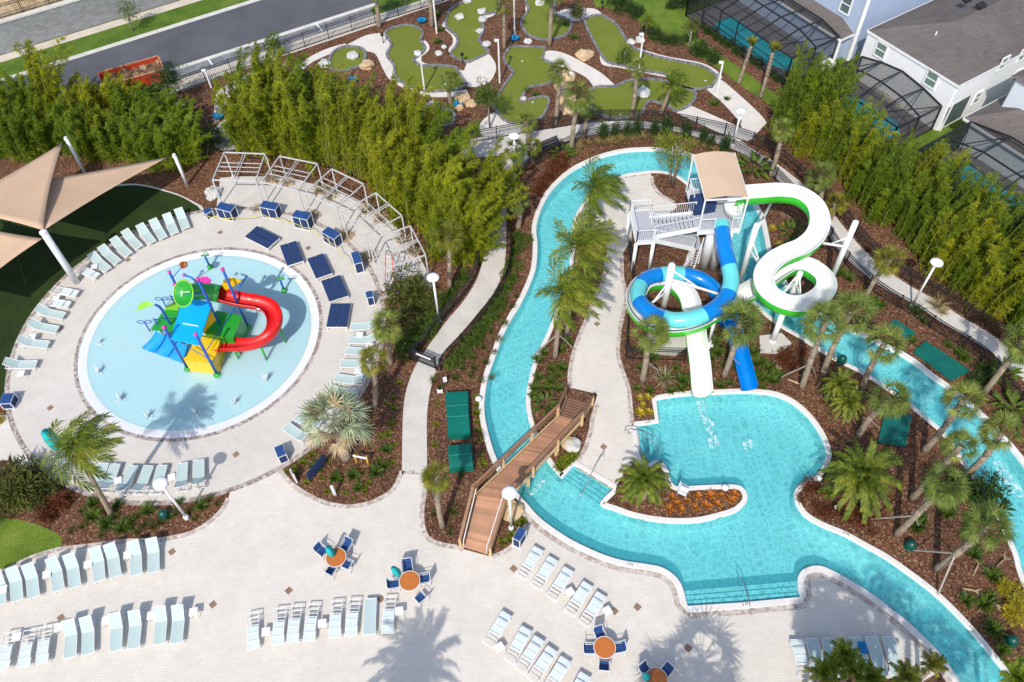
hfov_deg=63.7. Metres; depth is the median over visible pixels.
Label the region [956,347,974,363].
bed plant
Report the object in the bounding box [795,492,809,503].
croton plant
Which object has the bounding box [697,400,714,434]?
churned water
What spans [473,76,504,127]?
tree
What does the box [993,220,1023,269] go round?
bamboo clump
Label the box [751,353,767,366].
bed plant
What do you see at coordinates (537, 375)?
bed plant
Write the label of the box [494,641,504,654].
side table
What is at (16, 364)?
lounger
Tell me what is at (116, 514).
bed plant
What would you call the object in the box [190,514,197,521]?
bed plant
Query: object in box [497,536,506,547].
bed plant
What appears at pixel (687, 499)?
bromeliad
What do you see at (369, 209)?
withered shrub
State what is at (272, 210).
cabinet
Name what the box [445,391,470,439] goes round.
equipment cover
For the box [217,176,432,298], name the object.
cabana terrace
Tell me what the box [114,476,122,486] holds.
side table
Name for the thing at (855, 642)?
lounger
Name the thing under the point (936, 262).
street lamp
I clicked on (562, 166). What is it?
red bush
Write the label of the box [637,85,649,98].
boulder
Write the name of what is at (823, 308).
palm tree
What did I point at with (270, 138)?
bamboo clump
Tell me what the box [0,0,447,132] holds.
sidewalk
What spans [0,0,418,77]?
grass verge
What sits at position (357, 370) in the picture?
side table
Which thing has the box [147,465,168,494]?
lounger
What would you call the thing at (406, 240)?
withered shrub
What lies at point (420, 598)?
patio chair
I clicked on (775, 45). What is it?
palm tree
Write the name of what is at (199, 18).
kerb
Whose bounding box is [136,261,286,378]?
water playground
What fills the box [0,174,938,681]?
pool deck
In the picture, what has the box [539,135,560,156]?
bench
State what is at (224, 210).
cabinet
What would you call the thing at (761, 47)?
house pool
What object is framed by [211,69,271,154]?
bamboo clump
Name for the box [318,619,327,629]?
side table
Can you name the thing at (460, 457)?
equipment cover
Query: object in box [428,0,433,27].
palm tree
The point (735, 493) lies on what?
bromeliad
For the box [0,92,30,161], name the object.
bamboo clump
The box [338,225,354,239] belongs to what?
withered shrub
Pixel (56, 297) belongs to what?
side table
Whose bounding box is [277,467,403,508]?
brick border
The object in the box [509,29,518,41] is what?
blue tub
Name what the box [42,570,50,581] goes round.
side table
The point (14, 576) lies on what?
lounger
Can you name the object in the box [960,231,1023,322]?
bamboo clump
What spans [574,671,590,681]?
lounger
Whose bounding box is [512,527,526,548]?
litter bin
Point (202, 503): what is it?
bed plant
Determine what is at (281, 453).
navy lounge chair
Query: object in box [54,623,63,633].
side table
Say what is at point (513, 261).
hedge shrub
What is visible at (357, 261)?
cabinet
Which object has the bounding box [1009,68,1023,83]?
window
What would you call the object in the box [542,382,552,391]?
bed plant
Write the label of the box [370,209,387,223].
withered shrub
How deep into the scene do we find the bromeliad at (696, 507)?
47.60 m
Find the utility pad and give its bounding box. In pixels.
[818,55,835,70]
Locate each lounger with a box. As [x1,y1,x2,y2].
[0,569,9,604]
[0,631,16,670]
[2,357,38,370]
[5,565,26,603]
[16,334,50,350]
[17,628,38,668]
[21,561,42,600]
[26,318,59,335]
[34,303,66,321]
[35,625,52,664]
[42,298,72,310]
[45,555,66,593]
[50,286,80,298]
[50,448,70,470]
[62,551,83,589]
[62,618,79,659]
[74,264,100,281]
[78,615,96,656]
[87,250,112,273]
[88,545,107,583]
[90,463,108,492]
[97,243,122,266]
[100,464,121,493]
[103,541,123,579]
[108,611,125,652]
[109,235,133,258]
[114,465,139,495]
[121,228,143,251]
[127,539,144,577]
[127,609,142,649]
[130,465,154,495]
[136,222,156,246]
[145,536,161,573]
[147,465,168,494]
[148,217,168,242]
[153,605,169,645]
[162,212,179,236]
[170,604,185,644]
[173,462,189,492]
[174,207,190,231]
[191,459,205,489]
[247,611,260,650]
[271,607,287,645]
[282,422,310,446]
[286,605,302,642]
[293,412,323,429]
[303,603,319,641]
[327,384,358,399]
[328,600,343,637]
[333,374,365,387]
[339,357,369,367]
[344,344,373,355]
[345,598,360,635]
[348,333,377,346]
[350,318,374,330]
[363,598,377,635]
[381,596,396,633]
[482,610,511,648]
[503,626,531,664]
[514,635,544,674]
[515,546,543,580]
[526,645,557,681]
[530,556,557,590]
[545,566,573,601]
[545,656,570,681]
[564,581,592,616]
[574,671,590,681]
[578,591,606,627]
[789,639,810,678]
[804,638,824,677]
[820,637,840,677]
[848,636,867,664]
[863,636,888,675]
[880,636,899,675]
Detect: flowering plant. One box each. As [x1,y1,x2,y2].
[554,458,569,472]
[557,453,574,468]
[561,451,576,464]
[564,451,579,460]
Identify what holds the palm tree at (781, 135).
on the planting bed
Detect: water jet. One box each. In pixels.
[94,365,102,375]
[116,394,124,400]
[143,412,152,420]
[191,407,200,417]
[231,396,238,405]
[262,374,271,382]
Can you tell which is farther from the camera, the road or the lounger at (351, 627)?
the road
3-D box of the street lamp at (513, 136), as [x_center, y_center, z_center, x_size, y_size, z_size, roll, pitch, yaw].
[0.185,-14.234,63.536,0.820,4.152,0.820,-2,53,0]
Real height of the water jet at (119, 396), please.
0.670 m
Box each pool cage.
[685,0,839,85]
[819,56,942,145]
[915,121,1023,221]
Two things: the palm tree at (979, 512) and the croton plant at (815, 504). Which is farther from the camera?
the croton plant at (815, 504)
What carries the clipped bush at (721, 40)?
on the planting bed
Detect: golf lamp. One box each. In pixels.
[201,69,211,87]
[416,53,424,89]
[433,0,436,33]
[494,39,499,82]
[513,0,514,29]
[638,33,643,67]
[715,61,723,94]
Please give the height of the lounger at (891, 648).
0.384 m
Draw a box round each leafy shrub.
[394,328,421,349]
[395,341,411,363]
[405,317,433,342]
[413,311,441,336]
[424,305,444,322]
[431,294,450,311]
[439,287,456,303]
[451,279,464,290]
[456,267,471,283]
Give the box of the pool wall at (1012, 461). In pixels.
[484,150,1023,596]
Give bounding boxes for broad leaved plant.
[530,392,558,416]
[547,141,578,160]
[738,151,773,179]
[776,219,805,242]
[983,356,1023,387]
[990,387,1023,421]
[1000,394,1023,431]
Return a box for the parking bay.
[170,6,375,78]
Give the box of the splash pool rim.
[78,250,318,437]
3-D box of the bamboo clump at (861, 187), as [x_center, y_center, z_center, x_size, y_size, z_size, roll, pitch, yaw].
[27.346,-12.584,61.043,4.243,6.095,4.596,23,57,18]
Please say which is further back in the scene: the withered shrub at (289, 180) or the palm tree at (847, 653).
the withered shrub at (289, 180)
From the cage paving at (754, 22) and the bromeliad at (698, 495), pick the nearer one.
the bromeliad at (698, 495)
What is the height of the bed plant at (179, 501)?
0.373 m
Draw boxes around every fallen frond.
[962,588,980,595]
[972,560,980,575]
[997,552,1009,566]
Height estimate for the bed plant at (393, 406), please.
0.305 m
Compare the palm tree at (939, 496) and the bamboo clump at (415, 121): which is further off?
the bamboo clump at (415, 121)
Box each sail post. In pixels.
[39,229,79,284]
[64,136,85,172]
[172,153,188,186]
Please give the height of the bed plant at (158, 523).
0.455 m
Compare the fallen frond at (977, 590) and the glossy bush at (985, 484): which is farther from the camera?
the glossy bush at (985, 484)
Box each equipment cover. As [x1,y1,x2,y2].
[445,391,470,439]
[448,444,473,472]
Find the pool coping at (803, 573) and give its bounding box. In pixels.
[479,147,1023,681]
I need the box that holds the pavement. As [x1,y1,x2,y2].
[0,0,176,54]
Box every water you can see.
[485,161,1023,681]
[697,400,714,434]
[993,461,1022,497]
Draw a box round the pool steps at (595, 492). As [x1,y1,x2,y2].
[564,466,611,508]
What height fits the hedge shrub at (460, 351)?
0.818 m
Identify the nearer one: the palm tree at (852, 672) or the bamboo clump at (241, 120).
the palm tree at (852, 672)
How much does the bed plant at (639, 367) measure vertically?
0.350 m
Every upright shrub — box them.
[596,119,609,140]
[610,119,620,138]
[621,118,632,138]
[629,116,642,135]
[649,115,660,137]
[657,114,672,134]
[680,117,693,139]
[698,123,709,145]
[705,133,717,149]
[718,131,731,151]
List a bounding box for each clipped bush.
[699,21,710,29]
[703,26,716,34]
[710,28,720,38]
[712,32,726,41]
[719,37,730,44]
[724,38,736,47]
[731,42,742,53]
[735,46,746,56]
[749,55,756,64]
[752,56,763,67]
[769,67,777,76]
[771,73,784,81]
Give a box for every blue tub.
[212,106,222,119]
[417,11,425,23]
[453,95,462,106]
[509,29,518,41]
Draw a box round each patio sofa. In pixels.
[872,86,887,95]
[883,94,901,107]
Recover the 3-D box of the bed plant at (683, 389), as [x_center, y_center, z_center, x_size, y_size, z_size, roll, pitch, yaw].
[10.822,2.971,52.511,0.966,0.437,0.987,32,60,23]
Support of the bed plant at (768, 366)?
on the planting bed
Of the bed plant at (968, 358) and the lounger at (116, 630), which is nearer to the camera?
the lounger at (116, 630)
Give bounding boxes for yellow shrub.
[994,575,1023,598]
[1000,604,1023,626]
[1004,592,1023,617]
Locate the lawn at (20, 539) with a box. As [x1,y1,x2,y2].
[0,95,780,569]
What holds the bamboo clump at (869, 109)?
on the planting bed
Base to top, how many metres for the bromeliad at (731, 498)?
0.268 m
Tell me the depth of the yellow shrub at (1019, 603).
43.49 m
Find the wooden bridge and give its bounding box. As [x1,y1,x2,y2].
[458,387,593,556]
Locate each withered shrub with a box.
[250,202,260,212]
[259,170,279,182]
[280,174,294,185]
[311,179,329,194]
[320,181,340,201]
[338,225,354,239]
[358,201,376,214]
[360,247,377,261]
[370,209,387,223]
[394,230,414,246]
[405,243,419,256]
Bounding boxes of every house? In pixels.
[739,0,930,60]
[854,0,1023,131]
[958,70,1023,187]
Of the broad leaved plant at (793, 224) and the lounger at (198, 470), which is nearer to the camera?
the lounger at (198, 470)
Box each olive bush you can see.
[0,453,48,513]
[0,453,55,516]
[0,483,23,524]
[17,475,63,514]
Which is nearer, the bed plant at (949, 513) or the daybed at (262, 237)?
the bed plant at (949, 513)
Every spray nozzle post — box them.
[201,252,212,270]
[276,275,287,293]
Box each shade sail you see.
[0,143,62,228]
[0,232,42,267]
[43,156,168,228]
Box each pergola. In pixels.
[212,152,274,201]
[261,156,325,211]
[305,168,369,232]
[341,192,407,260]
[369,226,428,293]
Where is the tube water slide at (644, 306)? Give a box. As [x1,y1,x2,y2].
[630,218,757,390]
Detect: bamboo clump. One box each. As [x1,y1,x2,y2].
[0,60,50,126]
[0,72,32,129]
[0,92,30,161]
[0,100,43,164]
[13,34,80,129]
[18,100,65,155]
[40,74,102,127]
[49,95,95,161]
[74,104,118,165]
[75,70,122,118]
[88,72,134,119]
[91,100,140,164]
[105,81,141,123]
[110,101,162,161]
[119,78,142,114]
[133,80,172,118]
[134,84,176,130]
[134,111,193,173]
[154,97,214,166]
[163,91,199,121]
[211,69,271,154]
[219,83,276,160]
[230,41,273,99]
[230,57,301,167]
[248,37,296,94]
[259,58,298,124]
[272,97,305,163]
[276,71,355,177]
[286,52,332,126]
[308,62,347,121]
[314,70,375,173]
[326,70,379,134]
[336,85,388,181]
[357,94,388,157]
[359,104,411,195]
[364,126,419,211]
[375,128,439,227]
[379,71,437,141]
[383,72,447,157]
[411,136,486,233]
[416,96,481,175]
[420,179,484,264]
[432,132,474,188]
[442,182,506,267]
[458,133,520,196]
[460,211,506,267]
[475,165,529,237]
[484,152,524,214]
[764,73,826,146]
[778,40,839,114]
[787,97,853,158]
[801,50,865,123]
[806,99,888,169]
[834,112,900,195]
[842,95,886,137]
[843,131,921,207]
[855,132,898,167]
[859,151,933,228]
[890,186,943,246]
[892,128,940,183]
[905,195,990,263]
[909,138,973,207]
[916,197,1000,283]
[918,149,1000,228]
[946,232,1015,301]
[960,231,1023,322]
[961,183,1022,234]
[969,175,1023,268]
[992,273,1023,321]
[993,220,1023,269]
[1004,295,1023,339]
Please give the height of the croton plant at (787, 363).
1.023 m
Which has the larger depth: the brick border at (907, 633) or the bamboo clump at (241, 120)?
the bamboo clump at (241, 120)
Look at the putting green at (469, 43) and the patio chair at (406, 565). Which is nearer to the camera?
the patio chair at (406, 565)
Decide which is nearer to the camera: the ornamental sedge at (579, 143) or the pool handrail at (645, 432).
the pool handrail at (645, 432)
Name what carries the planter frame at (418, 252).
on the cabana terrace
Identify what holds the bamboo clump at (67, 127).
on the planting bed
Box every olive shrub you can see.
[379,260,429,305]
[382,271,436,329]
[403,291,443,321]
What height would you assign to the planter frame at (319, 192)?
0.120 m
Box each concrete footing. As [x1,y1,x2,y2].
[651,335,686,355]
[759,333,790,353]
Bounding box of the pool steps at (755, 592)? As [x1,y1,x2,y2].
[684,581,798,604]
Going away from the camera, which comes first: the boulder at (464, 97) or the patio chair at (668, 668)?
the patio chair at (668, 668)
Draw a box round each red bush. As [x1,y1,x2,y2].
[33,490,69,522]
[34,496,58,525]
[52,489,74,511]
[531,184,544,197]
[536,174,550,189]
[542,163,560,181]
[546,156,568,172]
[555,151,568,165]
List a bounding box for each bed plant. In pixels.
[65,526,76,534]
[74,519,87,531]
[78,506,101,525]
[82,495,99,509]
[95,513,114,532]
[96,528,106,539]
[108,515,132,536]
[110,496,124,510]
[113,511,121,520]
[122,514,136,527]
[129,526,142,535]
[137,500,157,517]
[138,519,150,528]
[146,519,159,531]
[154,518,163,526]
[160,512,173,521]
[171,508,180,519]
[172,497,182,508]
[183,506,193,515]
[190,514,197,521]
[191,496,207,512]
[204,494,212,501]
[298,457,307,465]
[301,478,311,486]
[306,449,316,458]
[306,455,326,474]
[328,468,343,483]
[342,464,362,481]
[351,480,364,491]
[364,461,384,480]
[376,432,384,439]
[378,459,392,471]
[381,442,392,455]
[384,428,392,438]
[387,418,396,426]
[389,404,398,411]
[429,375,439,383]
[431,37,441,43]
[444,503,459,517]
[445,527,455,537]
[449,372,461,381]
[454,470,465,480]
[466,369,474,378]
[468,352,478,359]
[469,361,478,370]
[471,406,480,416]
[474,375,486,382]
[477,459,487,468]
[478,342,488,349]
[493,334,503,344]
[497,319,508,326]
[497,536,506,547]
[507,303,517,309]
[518,516,527,524]
[526,389,537,398]
[528,380,541,391]
[531,352,546,365]
[532,370,545,381]
[538,346,548,355]
[542,373,555,386]
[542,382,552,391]
[546,361,557,372]
[551,381,564,392]
[553,343,566,353]
[554,361,568,372]
[555,370,563,378]
[559,19,569,25]
[561,335,574,345]
[568,31,577,38]
[633,384,641,391]
[634,362,641,370]
[645,384,654,394]
[649,350,659,360]
[660,368,672,379]
[664,386,675,394]
[672,362,680,370]
[675,371,689,387]
[675,382,687,392]
[706,326,720,335]
[707,98,720,105]
[709,352,717,361]
[710,343,728,358]
[711,334,724,346]
[714,380,725,388]
[719,359,730,368]
[725,378,733,386]
[748,343,761,357]
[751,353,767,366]
[754,367,764,380]
[756,369,774,382]
[758,382,766,389]
[761,356,776,373]
[766,371,783,385]
[772,368,785,378]
[836,263,849,277]
[841,271,856,282]
[868,292,878,303]
[872,297,887,309]
[905,334,918,344]
[909,303,928,315]
[909,518,930,535]
[918,314,928,324]
[919,512,928,523]
[937,504,958,519]
[942,339,954,347]
[952,346,965,355]
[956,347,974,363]
[957,528,984,546]
[959,587,979,612]
[965,545,985,563]
[971,589,998,614]
[979,587,1001,603]
[980,564,1006,586]
[983,615,1010,644]
[994,636,1016,658]
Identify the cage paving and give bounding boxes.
[687,0,819,82]
[831,79,930,145]
[913,147,1023,234]
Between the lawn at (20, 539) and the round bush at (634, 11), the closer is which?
the lawn at (20, 539)
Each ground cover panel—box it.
[878,414,911,446]
[890,319,915,339]
[913,341,969,380]
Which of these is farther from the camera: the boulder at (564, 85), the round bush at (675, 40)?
the round bush at (675, 40)
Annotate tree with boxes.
[40,408,124,515]
[114,0,141,30]
[147,58,194,96]
[199,120,225,153]
[262,29,282,54]
[293,379,374,461]
[356,344,389,408]
[367,307,404,365]
[369,0,381,28]
[419,458,450,529]
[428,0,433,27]
[429,219,465,288]
[437,69,461,107]
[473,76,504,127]
[493,0,513,49]
[503,138,528,174]
[503,188,531,229]
[514,108,538,144]
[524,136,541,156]
[532,255,607,359]
[540,0,565,46]
[544,55,571,126]
[548,207,620,336]
[561,79,596,152]
[565,0,585,23]
[571,155,629,217]
[578,104,596,137]
[614,454,671,506]
[615,42,634,65]
[626,54,648,118]
[629,313,671,382]
[640,11,656,32]
[651,126,698,185]
[656,67,690,114]
[680,16,700,51]
[716,296,768,378]
[736,34,757,84]
[758,39,783,98]
[768,116,795,177]
[780,297,849,390]
[803,158,838,199]
[804,656,839,681]
[815,438,903,524]
[819,288,881,375]
[820,367,858,406]
[822,651,845,680]
[824,191,849,220]
[825,384,870,423]
[828,637,862,676]
[839,656,872,681]
[854,658,886,681]
[855,374,913,437]
[859,320,909,389]
[864,243,908,298]
[871,459,971,537]
[886,658,926,681]
[908,425,982,501]
[913,498,1017,594]
[918,648,949,679]
[920,377,990,454]
[963,409,1023,478]
[981,318,1023,394]
[998,654,1023,681]
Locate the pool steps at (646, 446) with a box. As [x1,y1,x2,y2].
[637,428,652,462]
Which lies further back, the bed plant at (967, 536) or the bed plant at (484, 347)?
the bed plant at (484, 347)
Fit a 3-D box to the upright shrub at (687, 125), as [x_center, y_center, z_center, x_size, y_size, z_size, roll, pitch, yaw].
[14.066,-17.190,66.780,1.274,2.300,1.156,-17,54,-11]
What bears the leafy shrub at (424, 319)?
on the planting bed
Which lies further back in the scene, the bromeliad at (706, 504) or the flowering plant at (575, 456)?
the flowering plant at (575, 456)
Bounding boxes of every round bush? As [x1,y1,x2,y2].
[606,0,624,8]
[613,0,636,15]
[626,1,645,20]
[639,23,664,40]
[652,33,671,45]
[665,0,681,10]
[669,33,688,45]
[672,0,693,8]
[689,38,709,57]
[700,45,722,65]
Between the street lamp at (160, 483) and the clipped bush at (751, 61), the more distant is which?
the clipped bush at (751, 61)
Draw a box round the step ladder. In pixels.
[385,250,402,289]
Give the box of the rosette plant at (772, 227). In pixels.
[767,222,777,230]
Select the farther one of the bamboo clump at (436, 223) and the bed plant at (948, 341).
the bamboo clump at (436, 223)
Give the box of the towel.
[858,641,868,653]
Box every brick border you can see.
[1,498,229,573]
[4,207,385,505]
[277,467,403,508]
[402,470,423,473]
[419,477,463,550]
[492,522,528,558]
[523,510,823,617]
[568,256,608,386]
[573,173,649,219]
[576,404,598,461]
[577,467,612,488]
[616,256,633,423]
[650,176,675,202]
[830,577,951,681]
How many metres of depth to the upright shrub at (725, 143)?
65.53 m
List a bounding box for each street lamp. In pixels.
[152,476,189,519]
[426,272,439,323]
[502,486,516,530]
[509,132,518,176]
[731,108,745,147]
[909,258,943,307]
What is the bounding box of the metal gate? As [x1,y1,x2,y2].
[407,347,436,369]
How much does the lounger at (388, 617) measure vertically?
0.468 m
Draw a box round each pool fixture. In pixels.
[475,396,481,401]
[722,484,728,490]
[815,475,822,481]
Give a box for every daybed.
[245,226,279,251]
[280,241,303,268]
[307,253,332,281]
[321,275,348,304]
[326,304,351,329]
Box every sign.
[289,469,297,482]
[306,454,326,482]
[330,485,335,495]
[352,454,368,463]
[442,376,447,384]
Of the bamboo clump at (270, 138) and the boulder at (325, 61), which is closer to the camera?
the bamboo clump at (270, 138)
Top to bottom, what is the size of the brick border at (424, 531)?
0.001 m
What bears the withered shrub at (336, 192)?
in the planter frame
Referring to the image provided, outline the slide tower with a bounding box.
[624,151,748,275]
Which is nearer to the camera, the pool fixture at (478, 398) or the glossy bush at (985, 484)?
the glossy bush at (985, 484)
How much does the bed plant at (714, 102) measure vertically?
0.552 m
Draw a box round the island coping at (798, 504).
[526,170,1023,672]
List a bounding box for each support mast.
[651,262,718,309]
[708,317,716,348]
[739,203,771,284]
[769,314,784,342]
[783,270,802,294]
[823,220,858,275]
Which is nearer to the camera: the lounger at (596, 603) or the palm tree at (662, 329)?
the lounger at (596, 603)
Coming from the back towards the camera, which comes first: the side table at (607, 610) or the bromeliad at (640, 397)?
the bromeliad at (640, 397)
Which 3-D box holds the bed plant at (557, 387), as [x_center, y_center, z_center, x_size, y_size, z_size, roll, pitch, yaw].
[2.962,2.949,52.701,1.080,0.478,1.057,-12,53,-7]
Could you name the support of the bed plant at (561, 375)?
on the planting bed
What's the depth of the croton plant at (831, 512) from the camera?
47.01 m
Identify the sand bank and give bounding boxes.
[0,0,63,18]
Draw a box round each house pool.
[714,17,796,69]
[839,96,899,137]
[958,165,1020,205]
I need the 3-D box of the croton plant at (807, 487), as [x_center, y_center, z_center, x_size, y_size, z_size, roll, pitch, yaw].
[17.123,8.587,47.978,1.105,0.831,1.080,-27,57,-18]
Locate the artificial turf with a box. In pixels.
[0,185,200,397]
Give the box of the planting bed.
[0,0,1023,681]
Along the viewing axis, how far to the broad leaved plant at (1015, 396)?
51.02 m
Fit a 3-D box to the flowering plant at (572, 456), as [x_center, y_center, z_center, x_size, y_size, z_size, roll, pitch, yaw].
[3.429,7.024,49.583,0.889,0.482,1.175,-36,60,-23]
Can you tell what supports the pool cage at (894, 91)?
on the cage paving at (897, 118)
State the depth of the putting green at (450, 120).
69.88 m
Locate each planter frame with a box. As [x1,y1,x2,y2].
[282,177,293,186]
[308,209,320,219]
[315,185,327,194]
[342,230,354,241]
[361,249,377,262]
[374,213,388,223]
[396,234,411,244]
[405,245,421,257]
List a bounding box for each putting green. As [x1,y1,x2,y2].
[328,45,366,71]
[384,23,467,91]
[422,103,455,126]
[445,0,499,62]
[493,45,555,123]
[520,0,571,40]
[583,14,717,89]
[590,77,696,119]
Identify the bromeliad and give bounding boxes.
[635,407,644,415]
[636,393,643,400]
[643,393,651,400]
[643,408,654,414]
[663,503,676,513]
[667,492,677,502]
[671,499,681,507]
[677,505,685,513]
[682,497,690,502]
[691,502,701,511]
[693,491,702,500]
[700,499,711,510]
[705,489,716,499]
[712,499,722,509]
[716,492,724,498]
[725,494,736,503]
[729,490,739,498]
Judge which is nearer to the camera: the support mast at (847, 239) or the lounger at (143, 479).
the lounger at (143, 479)
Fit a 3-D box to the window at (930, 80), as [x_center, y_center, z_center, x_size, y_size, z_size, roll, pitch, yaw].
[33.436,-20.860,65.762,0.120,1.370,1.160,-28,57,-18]
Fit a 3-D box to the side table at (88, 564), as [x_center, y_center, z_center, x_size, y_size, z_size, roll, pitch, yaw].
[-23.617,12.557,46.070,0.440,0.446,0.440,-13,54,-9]
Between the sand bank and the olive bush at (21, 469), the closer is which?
the olive bush at (21, 469)
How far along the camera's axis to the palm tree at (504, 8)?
72.66 m
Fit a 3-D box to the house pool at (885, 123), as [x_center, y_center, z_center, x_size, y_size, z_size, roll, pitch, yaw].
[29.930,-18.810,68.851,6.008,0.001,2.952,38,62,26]
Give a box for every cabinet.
[0,393,18,409]
[202,207,214,219]
[215,202,238,221]
[259,200,282,219]
[291,210,314,230]
[321,226,342,248]
[351,251,363,273]
[365,290,374,305]
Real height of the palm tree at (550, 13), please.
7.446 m
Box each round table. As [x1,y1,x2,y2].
[325,547,345,566]
[399,571,419,590]
[593,636,615,658]
[645,667,667,681]
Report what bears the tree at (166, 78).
on the planting bed
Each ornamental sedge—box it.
[574,138,587,151]
[582,138,596,145]
[591,135,608,144]
[599,132,620,145]
[611,134,624,144]
[616,131,630,144]
[626,131,637,140]
[635,129,651,140]
[689,136,701,147]
[731,152,751,163]
[926,292,951,310]
[937,306,951,317]
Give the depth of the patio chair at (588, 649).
42.53 m
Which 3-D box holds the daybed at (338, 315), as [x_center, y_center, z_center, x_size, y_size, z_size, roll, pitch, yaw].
[-11.872,-1.672,56.609,1.427,0.440,2.060,0,53,1]
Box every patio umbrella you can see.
[41,428,62,449]
[325,546,335,556]
[391,565,400,576]
[642,671,650,680]
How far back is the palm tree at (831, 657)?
38.70 m
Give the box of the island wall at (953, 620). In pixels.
[526,240,1003,681]
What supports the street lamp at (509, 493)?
on the planting bed
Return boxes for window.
[838,0,853,16]
[872,40,888,60]
[922,70,939,90]
[970,90,984,105]
[996,54,1010,71]
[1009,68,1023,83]
[1016,49,1023,63]
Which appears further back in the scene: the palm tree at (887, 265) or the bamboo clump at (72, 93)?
the bamboo clump at (72, 93)
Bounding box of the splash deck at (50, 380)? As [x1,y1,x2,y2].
[10,210,381,500]
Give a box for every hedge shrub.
[443,351,463,370]
[452,347,474,360]
[457,334,477,355]
[465,329,483,345]
[471,320,488,336]
[473,314,493,332]
[480,308,499,322]
[486,298,505,314]
[492,292,507,305]
[494,280,512,296]
[499,267,519,283]
[504,257,525,271]
[511,230,533,245]
[511,241,526,255]
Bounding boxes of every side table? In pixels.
[0,584,9,594]
[11,632,24,643]
[16,371,27,379]
[29,334,38,338]
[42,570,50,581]
[52,295,62,300]
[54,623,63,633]
[83,560,91,571]
[91,264,98,271]
[101,616,108,627]
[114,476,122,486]
[123,551,131,561]
[147,611,153,621]
[168,473,175,483]
[189,607,199,618]
[261,627,271,637]
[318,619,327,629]
[354,368,361,375]
[356,332,363,337]
[395,606,403,617]
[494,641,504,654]
[564,587,574,599]
[601,605,612,616]
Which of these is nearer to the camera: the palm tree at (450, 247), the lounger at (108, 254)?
the palm tree at (450, 247)
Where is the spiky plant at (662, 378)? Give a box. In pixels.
[651,364,677,388]
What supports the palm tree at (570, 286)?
on the planting bed
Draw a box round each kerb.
[0,0,179,55]
[1,0,374,209]
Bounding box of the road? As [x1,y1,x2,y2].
[4,0,378,104]
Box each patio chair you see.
[312,541,325,560]
[322,564,338,579]
[339,535,354,552]
[340,558,355,573]
[386,577,399,590]
[401,557,412,572]
[413,590,428,607]
[419,571,429,587]
[583,641,594,657]
[592,624,606,638]
[598,661,609,674]
[614,639,626,656]
[637,659,651,673]
[660,660,674,676]
[676,481,689,497]
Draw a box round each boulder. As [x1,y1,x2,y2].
[206,187,220,199]
[318,59,330,67]
[346,51,357,59]
[359,59,374,69]
[435,50,442,55]
[454,13,463,19]
[455,91,470,103]
[455,104,463,110]
[466,99,476,107]
[476,28,483,32]
[477,8,485,13]
[478,16,486,21]
[483,41,490,46]
[502,499,523,522]
[523,38,531,43]
[535,0,543,5]
[554,80,569,89]
[560,90,576,104]
[560,104,573,115]
[561,69,575,82]
[561,436,572,449]
[564,436,581,452]
[575,49,593,60]
[627,38,635,44]
[636,36,644,42]
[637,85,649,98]
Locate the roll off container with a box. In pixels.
[97,55,163,88]
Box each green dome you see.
[158,509,169,520]
[836,354,846,364]
[903,539,916,551]
[1004,634,1018,647]
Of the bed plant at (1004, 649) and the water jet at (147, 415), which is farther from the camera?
the water jet at (147, 415)
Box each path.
[213,74,1023,469]
[301,6,765,140]
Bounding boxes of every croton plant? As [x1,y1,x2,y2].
[770,349,791,365]
[776,345,790,356]
[776,353,796,370]
[780,347,802,360]
[780,358,800,376]
[793,346,808,357]
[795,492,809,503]
[797,480,814,495]
[801,473,820,490]
[807,482,825,500]
[808,497,819,508]
[812,503,828,518]
[819,503,831,512]
[822,502,841,523]
[829,500,846,518]
[840,513,854,525]
[849,505,862,525]
[851,514,872,532]
[867,523,879,536]
[877,510,888,523]
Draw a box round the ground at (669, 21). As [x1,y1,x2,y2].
[593,0,1007,163]
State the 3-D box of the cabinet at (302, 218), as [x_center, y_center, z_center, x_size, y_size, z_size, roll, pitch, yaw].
[-15.675,-9.051,61.862,1.299,1.174,0.760,14,54,12]
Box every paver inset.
[57,614,64,621]
[168,548,175,554]
[209,600,216,607]
[285,586,292,594]
[377,595,383,602]
[509,564,517,572]
[611,607,617,614]
[633,603,641,610]
[684,643,691,651]
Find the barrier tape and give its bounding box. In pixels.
[206,214,356,271]
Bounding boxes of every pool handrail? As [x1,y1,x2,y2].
[578,454,603,501]
[624,429,659,444]
[628,432,657,450]
[738,578,751,615]
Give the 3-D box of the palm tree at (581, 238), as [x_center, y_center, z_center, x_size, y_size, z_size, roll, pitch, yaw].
[4.426,-3.877,51.456,4.428,10.666,4.812,25,57,19]
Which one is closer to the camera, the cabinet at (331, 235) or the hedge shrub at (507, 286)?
the hedge shrub at (507, 286)
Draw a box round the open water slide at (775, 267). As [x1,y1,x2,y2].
[626,183,836,397]
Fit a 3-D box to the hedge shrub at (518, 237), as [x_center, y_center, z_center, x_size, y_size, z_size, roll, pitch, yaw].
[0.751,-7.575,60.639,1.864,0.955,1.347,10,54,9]
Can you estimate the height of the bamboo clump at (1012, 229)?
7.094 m
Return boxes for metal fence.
[0,0,59,17]
[147,0,443,95]
[215,140,260,152]
[410,248,479,352]
[438,170,518,370]
[467,108,1023,353]
[516,121,1023,401]
[625,238,686,361]
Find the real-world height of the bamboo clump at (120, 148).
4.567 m
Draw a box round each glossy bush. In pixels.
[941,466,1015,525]
[963,372,987,396]
[965,465,1012,506]
[971,357,1007,387]
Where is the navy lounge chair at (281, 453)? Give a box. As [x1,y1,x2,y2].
[274,444,288,464]
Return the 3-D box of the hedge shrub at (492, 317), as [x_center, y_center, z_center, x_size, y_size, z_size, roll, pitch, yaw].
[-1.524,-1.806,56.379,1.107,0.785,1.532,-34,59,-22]
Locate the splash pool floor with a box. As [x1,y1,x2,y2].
[90,258,308,427]

